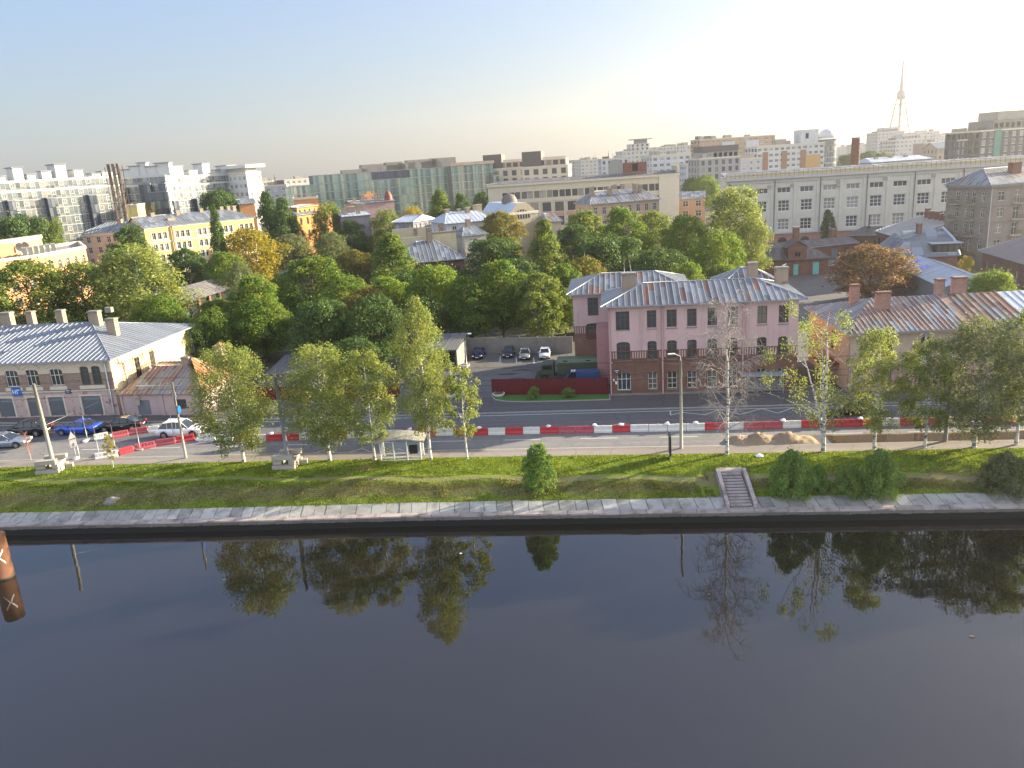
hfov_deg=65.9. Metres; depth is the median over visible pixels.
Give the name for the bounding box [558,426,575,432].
road barrier
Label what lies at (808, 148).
white long block
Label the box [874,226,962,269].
mansard shed
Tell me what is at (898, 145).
stepped pale block
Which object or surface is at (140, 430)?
road barrier
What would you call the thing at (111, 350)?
railway house
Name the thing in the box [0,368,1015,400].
contact wire
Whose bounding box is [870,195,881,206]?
window
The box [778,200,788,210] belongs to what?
window
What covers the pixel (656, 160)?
white panel block
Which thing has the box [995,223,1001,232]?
window
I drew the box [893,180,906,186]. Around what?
window
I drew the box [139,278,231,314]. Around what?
timber shed
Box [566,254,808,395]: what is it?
pink building
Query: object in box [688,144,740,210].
grey black roofed block
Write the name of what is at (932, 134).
slab block
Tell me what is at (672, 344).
window
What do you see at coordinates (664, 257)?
leafy tree
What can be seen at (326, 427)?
birch tree
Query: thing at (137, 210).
yellow service tower
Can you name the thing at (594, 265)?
leafy tree
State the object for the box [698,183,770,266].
birch tree
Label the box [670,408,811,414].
stop zigzag
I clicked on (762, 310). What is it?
window
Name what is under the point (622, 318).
window
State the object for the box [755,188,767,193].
window
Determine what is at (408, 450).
edge line
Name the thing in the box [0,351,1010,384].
contact wire
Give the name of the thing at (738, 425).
road barrier
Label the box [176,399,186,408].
window
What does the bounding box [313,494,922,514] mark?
quay bedding
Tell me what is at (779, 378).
window
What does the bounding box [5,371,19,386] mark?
window
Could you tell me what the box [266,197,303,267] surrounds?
poplar tree
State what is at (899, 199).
window
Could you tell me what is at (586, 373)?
blue van
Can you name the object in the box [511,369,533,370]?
damp patch
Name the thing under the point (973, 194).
window
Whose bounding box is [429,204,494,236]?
blue roofed house
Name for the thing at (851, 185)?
window
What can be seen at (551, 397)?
grass plot
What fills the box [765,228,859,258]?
brick shed
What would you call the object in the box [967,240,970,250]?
window
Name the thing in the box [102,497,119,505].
stone block
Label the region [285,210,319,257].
orange annex
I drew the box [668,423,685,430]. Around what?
road barrier
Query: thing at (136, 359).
window
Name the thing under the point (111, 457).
young tree
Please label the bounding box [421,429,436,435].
road barrier
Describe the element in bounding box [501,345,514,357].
parked car
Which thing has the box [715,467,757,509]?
stone steps
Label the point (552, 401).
plot kerb
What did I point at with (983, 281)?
leafy tree
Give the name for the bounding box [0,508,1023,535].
quay wall
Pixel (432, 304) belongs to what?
leafy tree
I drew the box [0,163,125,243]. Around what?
glazed flats
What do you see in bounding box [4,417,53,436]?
dark suv
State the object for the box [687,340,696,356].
window
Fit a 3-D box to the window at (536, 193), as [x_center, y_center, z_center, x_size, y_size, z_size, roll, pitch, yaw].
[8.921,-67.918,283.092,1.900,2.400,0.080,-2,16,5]
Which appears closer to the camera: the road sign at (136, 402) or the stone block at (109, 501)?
the stone block at (109, 501)
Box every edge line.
[0,403,991,425]
[0,445,724,460]
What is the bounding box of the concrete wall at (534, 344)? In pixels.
[466,336,572,353]
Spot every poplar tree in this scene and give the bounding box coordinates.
[255,190,284,246]
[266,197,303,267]
[427,188,453,217]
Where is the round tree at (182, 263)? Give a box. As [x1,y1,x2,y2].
[161,247,207,286]
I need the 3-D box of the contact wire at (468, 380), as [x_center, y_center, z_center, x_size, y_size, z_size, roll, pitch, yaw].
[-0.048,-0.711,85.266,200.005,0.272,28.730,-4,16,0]
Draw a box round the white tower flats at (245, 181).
[218,164,265,236]
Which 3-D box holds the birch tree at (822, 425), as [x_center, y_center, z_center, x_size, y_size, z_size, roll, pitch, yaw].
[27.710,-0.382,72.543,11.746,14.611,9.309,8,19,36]
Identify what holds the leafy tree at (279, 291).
on the ground at (802, 372)
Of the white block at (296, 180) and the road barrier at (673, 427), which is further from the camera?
the white block at (296, 180)
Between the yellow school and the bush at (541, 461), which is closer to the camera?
the bush at (541, 461)
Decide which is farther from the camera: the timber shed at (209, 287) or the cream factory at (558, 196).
the cream factory at (558, 196)
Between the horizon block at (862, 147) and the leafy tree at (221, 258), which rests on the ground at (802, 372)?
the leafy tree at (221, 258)
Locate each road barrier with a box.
[93,432,108,440]
[94,450,117,459]
[111,430,128,438]
[118,445,133,455]
[129,426,147,434]
[134,441,155,450]
[148,425,158,432]
[156,437,175,445]
[176,434,194,442]
[198,433,215,441]
[250,434,265,440]
[266,434,281,440]
[282,433,298,440]
[299,432,311,439]
[347,431,367,438]
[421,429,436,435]
[436,428,453,435]
[471,428,487,434]
[488,427,504,434]
[505,427,522,434]
[523,426,539,433]
[540,426,557,433]
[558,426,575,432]
[576,426,593,432]
[594,425,611,432]
[612,425,629,431]
[630,424,648,431]
[649,424,667,431]
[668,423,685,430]
[686,423,704,430]
[705,422,723,429]
[724,422,743,429]
[744,421,763,429]
[763,421,782,428]
[782,420,800,427]
[801,420,818,427]
[826,419,840,426]
[841,419,859,426]
[860,418,872,425]
[881,418,899,425]
[900,418,920,425]
[921,417,939,424]
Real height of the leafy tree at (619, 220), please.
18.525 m
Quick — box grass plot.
[493,394,608,400]
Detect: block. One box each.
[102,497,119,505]
[261,176,309,191]
[264,177,288,205]
[293,196,318,204]
[483,154,522,181]
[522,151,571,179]
[598,153,628,174]
[615,138,658,161]
[641,146,691,171]
[651,141,690,154]
[677,160,687,191]
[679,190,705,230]
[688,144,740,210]
[690,134,774,158]
[739,151,761,171]
[745,116,836,170]
[836,145,845,162]
[846,142,865,154]
[866,127,904,153]
[880,133,929,156]
[905,129,939,141]
[913,140,934,155]
[939,131,947,141]
[943,162,1023,270]
[944,110,1023,159]
[947,130,978,158]
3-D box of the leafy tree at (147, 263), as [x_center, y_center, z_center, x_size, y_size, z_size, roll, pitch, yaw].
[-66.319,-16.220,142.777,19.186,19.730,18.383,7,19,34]
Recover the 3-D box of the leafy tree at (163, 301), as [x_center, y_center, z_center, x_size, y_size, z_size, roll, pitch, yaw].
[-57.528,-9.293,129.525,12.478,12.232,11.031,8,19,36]
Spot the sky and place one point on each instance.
(302, 88)
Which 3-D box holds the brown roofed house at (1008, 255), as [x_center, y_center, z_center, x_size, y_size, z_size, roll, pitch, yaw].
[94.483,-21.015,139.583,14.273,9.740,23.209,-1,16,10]
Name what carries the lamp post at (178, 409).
on the footpath at (650, 450)
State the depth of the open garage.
116.85 m
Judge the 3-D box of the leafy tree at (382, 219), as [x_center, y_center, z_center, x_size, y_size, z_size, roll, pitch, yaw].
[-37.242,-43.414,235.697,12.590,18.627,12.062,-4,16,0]
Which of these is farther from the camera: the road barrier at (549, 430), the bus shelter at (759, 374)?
the bus shelter at (759, 374)
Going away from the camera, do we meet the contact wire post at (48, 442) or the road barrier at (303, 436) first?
the contact wire post at (48, 442)
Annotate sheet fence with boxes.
[237,384,399,399]
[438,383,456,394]
[491,378,607,394]
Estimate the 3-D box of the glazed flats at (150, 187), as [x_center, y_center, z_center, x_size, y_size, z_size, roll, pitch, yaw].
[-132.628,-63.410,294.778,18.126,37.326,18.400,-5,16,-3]
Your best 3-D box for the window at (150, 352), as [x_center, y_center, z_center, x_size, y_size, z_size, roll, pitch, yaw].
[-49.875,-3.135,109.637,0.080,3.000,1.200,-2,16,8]
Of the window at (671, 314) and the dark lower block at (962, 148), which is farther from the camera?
the dark lower block at (962, 148)
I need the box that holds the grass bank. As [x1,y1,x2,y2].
[0,448,1023,512]
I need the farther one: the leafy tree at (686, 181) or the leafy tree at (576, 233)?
the leafy tree at (686, 181)
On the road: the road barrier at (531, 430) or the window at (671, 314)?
the road barrier at (531, 430)
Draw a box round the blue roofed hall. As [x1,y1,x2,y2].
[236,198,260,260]
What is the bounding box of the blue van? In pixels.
[566,368,600,377]
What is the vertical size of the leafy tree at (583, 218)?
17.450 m
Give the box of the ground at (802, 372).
[17,210,838,410]
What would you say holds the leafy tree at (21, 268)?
on the ground at (802, 372)
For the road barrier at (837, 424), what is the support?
on the road
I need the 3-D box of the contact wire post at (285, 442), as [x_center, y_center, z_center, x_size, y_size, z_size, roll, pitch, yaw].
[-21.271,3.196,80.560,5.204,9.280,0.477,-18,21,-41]
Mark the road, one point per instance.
(570, 440)
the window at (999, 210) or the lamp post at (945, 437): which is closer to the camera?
the lamp post at (945, 437)
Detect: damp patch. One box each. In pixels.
[497,373,518,374]
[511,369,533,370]
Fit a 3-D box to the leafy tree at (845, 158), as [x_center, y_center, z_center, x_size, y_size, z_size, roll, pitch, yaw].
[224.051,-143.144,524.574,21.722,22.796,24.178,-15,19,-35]
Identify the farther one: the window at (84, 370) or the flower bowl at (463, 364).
the flower bowl at (463, 364)
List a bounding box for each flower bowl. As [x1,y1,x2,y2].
[446,392,456,397]
[460,363,469,367]
[492,392,504,396]
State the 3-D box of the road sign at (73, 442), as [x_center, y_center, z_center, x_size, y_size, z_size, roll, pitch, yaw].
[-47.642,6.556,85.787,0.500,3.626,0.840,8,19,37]
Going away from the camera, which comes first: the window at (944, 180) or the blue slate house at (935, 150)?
the window at (944, 180)
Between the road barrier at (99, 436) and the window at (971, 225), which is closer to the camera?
the road barrier at (99, 436)
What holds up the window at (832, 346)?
in the beige corner house at (938, 312)
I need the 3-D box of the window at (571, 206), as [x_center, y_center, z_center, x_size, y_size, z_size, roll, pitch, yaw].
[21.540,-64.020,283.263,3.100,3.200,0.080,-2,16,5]
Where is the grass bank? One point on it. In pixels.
(711, 482)
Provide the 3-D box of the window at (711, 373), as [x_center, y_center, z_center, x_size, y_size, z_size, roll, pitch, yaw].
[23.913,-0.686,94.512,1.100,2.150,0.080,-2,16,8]
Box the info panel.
[668,432,671,459]
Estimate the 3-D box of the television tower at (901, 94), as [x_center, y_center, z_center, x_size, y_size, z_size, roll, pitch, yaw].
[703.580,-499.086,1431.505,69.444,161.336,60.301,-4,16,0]
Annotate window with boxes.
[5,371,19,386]
[26,370,40,385]
[50,369,64,384]
[80,367,90,384]
[91,366,102,383]
[134,356,141,377]
[149,350,155,365]
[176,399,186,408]
[515,192,519,198]
[515,209,529,218]
[521,192,526,198]
[527,191,532,197]
[530,203,538,209]
[534,191,539,197]
[540,191,545,197]
[542,202,550,211]
[547,190,551,196]
[553,190,557,196]
[555,201,563,210]
[558,216,564,224]
[559,189,564,195]
[565,189,570,195]
[568,201,575,209]
[572,189,577,195]
[578,188,583,194]
[586,323,596,339]
[587,297,598,315]
[616,311,629,329]
[616,342,629,360]
[617,373,630,389]
[642,184,647,190]
[647,310,655,327]
[647,341,656,357]
[648,372,656,388]
[649,184,654,190]
[667,309,676,326]
[667,340,676,356]
[667,371,676,387]
[683,201,687,206]
[687,308,696,325]
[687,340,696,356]
[687,371,696,387]
[696,200,700,205]
[696,210,700,215]
[707,339,716,355]
[707,370,716,386]
[708,308,716,324]
[728,307,737,323]
[728,338,736,354]
[728,369,736,386]
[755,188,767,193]
[756,201,766,211]
[756,369,765,385]
[757,306,766,322]
[757,337,765,353]
[777,187,790,192]
[777,219,788,229]
[777,237,786,242]
[777,368,786,384]
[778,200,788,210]
[778,336,787,353]
[779,305,787,322]
[800,186,812,191]
[800,199,811,209]
[800,218,810,228]
[823,184,835,190]
[823,197,834,208]
[831,248,837,258]
[831,330,834,348]
[845,215,856,226]
[846,183,859,188]
[846,196,857,207]
[870,182,882,187]
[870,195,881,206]
[870,214,880,224]
[892,213,903,223]
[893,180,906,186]
[893,194,904,204]
[916,212,924,216]
[917,179,930,184]
[917,192,928,203]
[921,336,930,352]
[941,177,954,183]
[941,191,946,202]
[953,223,956,231]
[956,192,959,200]
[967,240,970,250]
[969,224,972,234]
[970,208,973,219]
[972,192,975,203]
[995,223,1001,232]
[996,207,1002,216]
[998,191,1004,200]
[1011,222,1016,234]
[1012,206,1018,218]
[1014,190,1020,202]
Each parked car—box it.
[471,347,485,358]
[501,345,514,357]
[518,347,531,359]
[538,346,550,358]
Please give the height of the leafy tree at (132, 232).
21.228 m
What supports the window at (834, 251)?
in the brick shed at (832, 245)
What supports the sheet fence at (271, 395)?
on the car park
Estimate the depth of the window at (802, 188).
217.41 m
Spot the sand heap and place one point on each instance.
(781, 438)
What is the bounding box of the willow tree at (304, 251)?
[260,232,315,279]
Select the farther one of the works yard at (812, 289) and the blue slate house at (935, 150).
the blue slate house at (935, 150)
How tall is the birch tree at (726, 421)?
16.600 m
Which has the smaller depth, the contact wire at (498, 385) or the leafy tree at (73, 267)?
the contact wire at (498, 385)
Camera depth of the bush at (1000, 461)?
64.81 m
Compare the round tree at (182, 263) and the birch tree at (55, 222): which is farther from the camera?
the birch tree at (55, 222)
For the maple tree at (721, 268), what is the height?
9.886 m
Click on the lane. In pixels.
(615, 417)
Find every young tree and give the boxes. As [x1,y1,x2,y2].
[19,432,33,457]
[102,433,117,467]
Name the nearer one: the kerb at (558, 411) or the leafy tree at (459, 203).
the kerb at (558, 411)
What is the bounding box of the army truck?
[535,355,596,378]
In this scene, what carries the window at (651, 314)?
in the pink building at (619, 317)
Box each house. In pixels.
[0,307,196,417]
[337,203,374,269]
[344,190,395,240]
[390,223,466,293]
[391,214,434,239]
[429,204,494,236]
[456,218,488,286]
[568,158,574,175]
[803,276,1023,391]
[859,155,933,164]
[923,142,944,159]
[978,236,1023,290]
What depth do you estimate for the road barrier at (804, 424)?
81.28 m
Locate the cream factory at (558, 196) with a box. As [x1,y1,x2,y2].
[487,161,680,229]
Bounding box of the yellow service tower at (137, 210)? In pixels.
[127,203,145,218]
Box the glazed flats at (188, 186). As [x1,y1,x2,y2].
[170,163,232,212]
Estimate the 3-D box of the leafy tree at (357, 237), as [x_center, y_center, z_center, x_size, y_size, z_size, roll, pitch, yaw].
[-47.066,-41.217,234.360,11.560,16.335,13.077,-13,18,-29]
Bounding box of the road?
[0,401,1023,459]
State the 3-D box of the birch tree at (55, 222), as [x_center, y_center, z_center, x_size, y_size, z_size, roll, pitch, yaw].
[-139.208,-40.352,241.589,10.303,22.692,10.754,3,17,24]
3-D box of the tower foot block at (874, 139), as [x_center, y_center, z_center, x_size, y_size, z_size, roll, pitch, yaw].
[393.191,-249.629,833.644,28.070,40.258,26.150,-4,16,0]
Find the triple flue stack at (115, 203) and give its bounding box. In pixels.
[104,163,131,220]
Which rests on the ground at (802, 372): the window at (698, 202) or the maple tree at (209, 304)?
the maple tree at (209, 304)
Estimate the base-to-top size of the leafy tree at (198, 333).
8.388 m
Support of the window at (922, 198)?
in the pale factory at (852, 198)
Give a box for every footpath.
[0,387,1023,421]
[0,440,1023,467]
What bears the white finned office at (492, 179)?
on the ground at (802, 372)
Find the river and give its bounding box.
[0,518,1023,767]
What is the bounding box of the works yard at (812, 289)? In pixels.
[706,258,980,366]
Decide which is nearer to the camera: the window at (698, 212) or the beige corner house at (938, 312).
the beige corner house at (938, 312)
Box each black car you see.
[97,414,146,431]
[826,397,877,417]
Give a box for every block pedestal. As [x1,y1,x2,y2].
[34,453,73,474]
[271,448,307,469]
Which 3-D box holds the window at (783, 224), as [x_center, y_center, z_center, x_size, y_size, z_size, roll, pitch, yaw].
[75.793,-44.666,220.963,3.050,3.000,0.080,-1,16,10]
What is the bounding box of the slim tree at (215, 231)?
[208,204,227,278]
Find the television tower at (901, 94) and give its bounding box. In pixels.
[889,61,910,132]
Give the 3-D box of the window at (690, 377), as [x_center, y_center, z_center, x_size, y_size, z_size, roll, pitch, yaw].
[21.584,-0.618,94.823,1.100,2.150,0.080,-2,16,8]
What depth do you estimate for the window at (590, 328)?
104.55 m
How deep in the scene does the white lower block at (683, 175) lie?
421.90 m
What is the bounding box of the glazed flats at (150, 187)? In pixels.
[120,162,176,215]
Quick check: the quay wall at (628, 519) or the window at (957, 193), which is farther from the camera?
the window at (957, 193)
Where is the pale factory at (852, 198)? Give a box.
[720,155,1023,244]
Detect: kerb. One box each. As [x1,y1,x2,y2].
[0,400,1023,423]
[3,439,1023,460]
[491,394,610,401]
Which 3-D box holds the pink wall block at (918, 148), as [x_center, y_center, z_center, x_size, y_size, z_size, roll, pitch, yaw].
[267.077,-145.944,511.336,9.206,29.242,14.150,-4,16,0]
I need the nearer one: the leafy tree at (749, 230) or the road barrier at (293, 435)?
the road barrier at (293, 435)
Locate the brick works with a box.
[875,208,944,244]
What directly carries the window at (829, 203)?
in the pale factory at (852, 198)
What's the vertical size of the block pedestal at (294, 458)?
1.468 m
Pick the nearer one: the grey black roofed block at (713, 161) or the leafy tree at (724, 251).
the leafy tree at (724, 251)
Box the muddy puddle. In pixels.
[815,431,1023,443]
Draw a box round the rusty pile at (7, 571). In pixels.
[0,530,15,580]
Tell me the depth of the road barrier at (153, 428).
94.22 m
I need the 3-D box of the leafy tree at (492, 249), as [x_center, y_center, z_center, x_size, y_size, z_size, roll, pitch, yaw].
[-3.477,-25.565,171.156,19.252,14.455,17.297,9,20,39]
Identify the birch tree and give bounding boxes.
[37,214,67,243]
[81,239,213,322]
[184,339,282,462]
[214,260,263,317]
[276,339,366,460]
[333,346,399,459]
[385,295,454,459]
[437,365,481,458]
[676,288,770,454]
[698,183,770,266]
[758,298,885,452]
[835,322,915,449]
[894,332,960,447]
[922,309,1023,447]
[982,309,1023,444]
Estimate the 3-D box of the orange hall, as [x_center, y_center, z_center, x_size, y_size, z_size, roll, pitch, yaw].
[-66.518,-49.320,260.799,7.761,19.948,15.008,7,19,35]
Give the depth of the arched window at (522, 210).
229.02 m
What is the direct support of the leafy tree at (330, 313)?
on the car park
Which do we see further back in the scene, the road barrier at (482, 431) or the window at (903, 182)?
the window at (903, 182)
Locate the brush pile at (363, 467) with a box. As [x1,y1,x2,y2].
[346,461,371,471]
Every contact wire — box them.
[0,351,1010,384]
[0,363,984,395]
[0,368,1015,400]
[4,351,932,383]
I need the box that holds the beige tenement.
[573,182,661,247]
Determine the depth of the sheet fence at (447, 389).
101.04 m
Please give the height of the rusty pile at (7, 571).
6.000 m
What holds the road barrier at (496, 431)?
on the road
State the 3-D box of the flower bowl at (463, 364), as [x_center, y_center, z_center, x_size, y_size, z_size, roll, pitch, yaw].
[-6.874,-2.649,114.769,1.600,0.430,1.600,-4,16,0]
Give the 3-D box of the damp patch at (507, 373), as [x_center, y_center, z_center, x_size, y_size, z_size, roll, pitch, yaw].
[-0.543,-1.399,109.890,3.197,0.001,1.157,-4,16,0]
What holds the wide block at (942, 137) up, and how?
on the distant ground
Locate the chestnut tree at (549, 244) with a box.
[522,217,573,290]
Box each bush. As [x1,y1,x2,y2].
[520,441,557,496]
[527,386,539,398]
[562,387,575,397]
[767,447,821,501]
[808,464,830,494]
[828,463,866,499]
[857,445,909,501]
[974,449,1023,501]
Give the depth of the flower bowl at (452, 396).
99.92 m
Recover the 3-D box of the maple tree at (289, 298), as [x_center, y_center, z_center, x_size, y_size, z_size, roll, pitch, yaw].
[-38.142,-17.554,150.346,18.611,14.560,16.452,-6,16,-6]
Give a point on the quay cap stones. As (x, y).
(570, 513)
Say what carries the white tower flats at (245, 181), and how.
on the ground at (802, 372)
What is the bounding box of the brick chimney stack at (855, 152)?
[850,137,859,164]
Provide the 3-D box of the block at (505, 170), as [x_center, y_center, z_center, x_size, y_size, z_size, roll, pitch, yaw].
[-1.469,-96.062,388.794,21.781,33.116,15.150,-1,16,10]
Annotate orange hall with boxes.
[288,203,331,244]
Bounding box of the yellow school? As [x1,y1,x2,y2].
[128,205,258,274]
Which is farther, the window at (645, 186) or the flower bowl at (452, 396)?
the window at (645, 186)
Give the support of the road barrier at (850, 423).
on the road
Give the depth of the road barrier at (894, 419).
80.28 m
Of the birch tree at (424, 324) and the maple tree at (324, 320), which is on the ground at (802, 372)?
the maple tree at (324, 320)
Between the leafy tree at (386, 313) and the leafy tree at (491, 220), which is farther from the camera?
the leafy tree at (491, 220)
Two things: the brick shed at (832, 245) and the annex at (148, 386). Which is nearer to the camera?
the annex at (148, 386)
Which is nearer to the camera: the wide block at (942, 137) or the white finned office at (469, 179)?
the white finned office at (469, 179)
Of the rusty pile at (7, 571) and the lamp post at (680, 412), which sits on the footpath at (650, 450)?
the lamp post at (680, 412)
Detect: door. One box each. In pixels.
[138,400,151,413]
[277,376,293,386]
[793,264,798,274]
[813,262,818,273]
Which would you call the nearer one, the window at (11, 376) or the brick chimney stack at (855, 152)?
the window at (11, 376)
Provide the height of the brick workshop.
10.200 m
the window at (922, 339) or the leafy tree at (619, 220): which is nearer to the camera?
the window at (922, 339)
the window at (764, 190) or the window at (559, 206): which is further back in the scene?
the window at (559, 206)
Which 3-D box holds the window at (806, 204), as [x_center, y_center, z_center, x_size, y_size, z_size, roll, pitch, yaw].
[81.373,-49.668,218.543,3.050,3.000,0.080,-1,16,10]
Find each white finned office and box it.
[447,160,493,211]
[489,175,498,182]
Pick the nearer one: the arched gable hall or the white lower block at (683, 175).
the arched gable hall
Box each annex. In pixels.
[118,342,237,414]
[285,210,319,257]
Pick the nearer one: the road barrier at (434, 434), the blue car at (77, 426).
the road barrier at (434, 434)
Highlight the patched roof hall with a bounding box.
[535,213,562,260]
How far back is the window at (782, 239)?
222.13 m
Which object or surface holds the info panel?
on the grass bank
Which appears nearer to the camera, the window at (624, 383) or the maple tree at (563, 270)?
the window at (624, 383)
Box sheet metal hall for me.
[895,255,1000,295]
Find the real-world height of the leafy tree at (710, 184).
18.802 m
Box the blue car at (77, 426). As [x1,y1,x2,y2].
[54,418,102,435]
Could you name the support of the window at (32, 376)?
in the railway house at (111, 350)
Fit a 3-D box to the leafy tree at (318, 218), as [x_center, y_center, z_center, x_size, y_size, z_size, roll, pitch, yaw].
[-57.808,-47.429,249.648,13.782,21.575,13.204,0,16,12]
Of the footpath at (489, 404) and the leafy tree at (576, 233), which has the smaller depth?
the footpath at (489, 404)
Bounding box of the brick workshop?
[759,226,831,275]
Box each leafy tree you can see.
[0,209,61,245]
[0,256,88,324]
[37,258,124,323]
[99,221,157,298]
[124,290,194,322]
[183,321,213,368]
[196,184,241,228]
[198,248,250,291]
[211,225,291,283]
[268,277,298,309]
[285,294,357,363]
[305,199,341,258]
[313,231,351,270]
[327,335,389,381]
[332,289,408,362]
[333,249,375,287]
[337,219,372,265]
[365,206,399,254]
[365,232,421,295]
[387,268,432,302]
[400,204,425,215]
[402,293,450,343]
[452,193,471,210]
[455,233,527,287]
[470,189,488,210]
[475,210,531,259]
[495,254,546,323]
[547,221,602,272]
[555,230,651,278]
[559,207,611,261]
[561,252,607,326]
[595,203,656,270]
[624,244,690,277]
[629,210,674,269]
[656,211,711,269]
[680,177,695,191]
[684,172,719,208]
[685,226,749,278]
[730,216,774,269]
[819,208,837,237]
[837,151,860,165]
[860,151,880,158]
[876,150,891,156]
[957,255,975,272]
[958,247,977,262]
[966,268,1023,292]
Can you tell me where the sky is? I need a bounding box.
[0,0,1023,180]
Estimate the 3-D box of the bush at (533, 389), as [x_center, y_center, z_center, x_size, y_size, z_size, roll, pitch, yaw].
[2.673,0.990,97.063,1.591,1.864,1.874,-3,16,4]
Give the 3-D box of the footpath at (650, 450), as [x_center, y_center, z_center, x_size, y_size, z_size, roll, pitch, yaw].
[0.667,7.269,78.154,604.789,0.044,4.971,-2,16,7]
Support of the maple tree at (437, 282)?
on the ground at (802, 372)
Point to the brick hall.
(867, 234)
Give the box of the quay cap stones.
[0,503,1023,526]
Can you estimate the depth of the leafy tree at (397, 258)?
164.63 m
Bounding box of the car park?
[238,352,609,407]
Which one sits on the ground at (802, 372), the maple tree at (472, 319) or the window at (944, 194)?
the maple tree at (472, 319)
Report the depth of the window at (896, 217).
215.62 m
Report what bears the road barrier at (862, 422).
on the road
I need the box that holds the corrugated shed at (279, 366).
[265,353,346,386]
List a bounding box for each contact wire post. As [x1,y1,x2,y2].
[32,384,97,458]
[273,376,289,463]
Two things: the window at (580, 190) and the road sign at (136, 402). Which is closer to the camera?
the road sign at (136, 402)
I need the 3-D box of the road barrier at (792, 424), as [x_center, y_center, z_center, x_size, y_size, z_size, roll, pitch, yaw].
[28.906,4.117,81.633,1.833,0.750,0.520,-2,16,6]
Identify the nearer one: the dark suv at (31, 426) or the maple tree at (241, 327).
the dark suv at (31, 426)
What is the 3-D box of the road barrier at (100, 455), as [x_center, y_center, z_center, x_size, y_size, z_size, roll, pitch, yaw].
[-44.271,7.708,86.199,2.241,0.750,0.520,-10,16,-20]
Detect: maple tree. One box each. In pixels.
[183,296,245,349]
[192,305,237,356]
[225,272,289,357]
[227,297,298,364]
[267,253,358,324]
[304,298,356,345]
[322,272,371,324]
[338,282,403,341]
[363,273,410,340]
[399,260,475,332]
[438,273,505,337]
[469,257,527,336]
[511,270,569,336]
[542,260,583,336]
[677,259,706,279]
[703,260,735,279]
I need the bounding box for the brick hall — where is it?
[848,215,883,249]
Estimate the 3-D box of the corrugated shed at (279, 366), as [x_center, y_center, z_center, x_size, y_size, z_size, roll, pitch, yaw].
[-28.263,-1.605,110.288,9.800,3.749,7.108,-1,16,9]
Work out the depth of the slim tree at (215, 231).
194.97 m
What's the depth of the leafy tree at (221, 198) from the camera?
280.44 m
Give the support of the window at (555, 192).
in the cream factory at (558, 196)
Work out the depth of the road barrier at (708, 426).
82.44 m
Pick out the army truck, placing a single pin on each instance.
(543, 371)
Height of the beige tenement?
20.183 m
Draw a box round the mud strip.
[810,430,1023,443]
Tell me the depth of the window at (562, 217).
284.81 m
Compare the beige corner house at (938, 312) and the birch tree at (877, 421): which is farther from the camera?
the beige corner house at (938, 312)
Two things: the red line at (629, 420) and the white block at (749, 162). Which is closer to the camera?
the red line at (629, 420)
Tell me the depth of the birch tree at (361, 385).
77.95 m
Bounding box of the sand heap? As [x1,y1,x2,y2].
[724,431,818,444]
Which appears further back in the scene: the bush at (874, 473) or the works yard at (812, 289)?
the works yard at (812, 289)
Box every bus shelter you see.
[374,430,426,461]
[741,371,788,393]
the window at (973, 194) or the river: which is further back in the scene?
the window at (973, 194)
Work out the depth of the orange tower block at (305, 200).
277.59 m
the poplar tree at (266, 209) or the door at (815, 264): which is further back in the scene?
the poplar tree at (266, 209)
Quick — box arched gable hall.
[482,191,538,261]
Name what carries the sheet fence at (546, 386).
on the car park
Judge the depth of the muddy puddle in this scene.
76.62 m
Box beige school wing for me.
[80,219,155,278]
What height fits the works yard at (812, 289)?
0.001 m
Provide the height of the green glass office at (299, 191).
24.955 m
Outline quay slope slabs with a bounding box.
[0,492,1023,522]
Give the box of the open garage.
[420,332,466,367]
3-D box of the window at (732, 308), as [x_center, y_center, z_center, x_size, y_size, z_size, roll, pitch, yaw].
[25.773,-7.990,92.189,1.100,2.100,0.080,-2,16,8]
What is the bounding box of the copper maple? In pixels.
[822,241,923,298]
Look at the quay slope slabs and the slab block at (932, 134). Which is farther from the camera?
the slab block at (932, 134)
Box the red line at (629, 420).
[396,412,987,426]
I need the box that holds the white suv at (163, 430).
[155,418,205,438]
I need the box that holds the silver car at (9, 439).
[0,431,32,448]
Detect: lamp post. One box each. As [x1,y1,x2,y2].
[171,382,186,457]
[668,353,682,448]
[943,355,952,441]
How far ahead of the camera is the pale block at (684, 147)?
794.67 m
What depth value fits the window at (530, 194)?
283.21 m
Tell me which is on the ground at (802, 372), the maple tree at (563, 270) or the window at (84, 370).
the maple tree at (563, 270)
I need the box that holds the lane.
[0,401,1023,441]
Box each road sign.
[68,428,79,459]
[133,390,141,416]
[133,418,142,450]
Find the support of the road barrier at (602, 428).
on the road
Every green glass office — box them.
[285,185,314,205]
[309,157,455,231]
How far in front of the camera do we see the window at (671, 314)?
93.12 m
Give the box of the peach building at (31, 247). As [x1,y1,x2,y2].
[0,234,92,313]

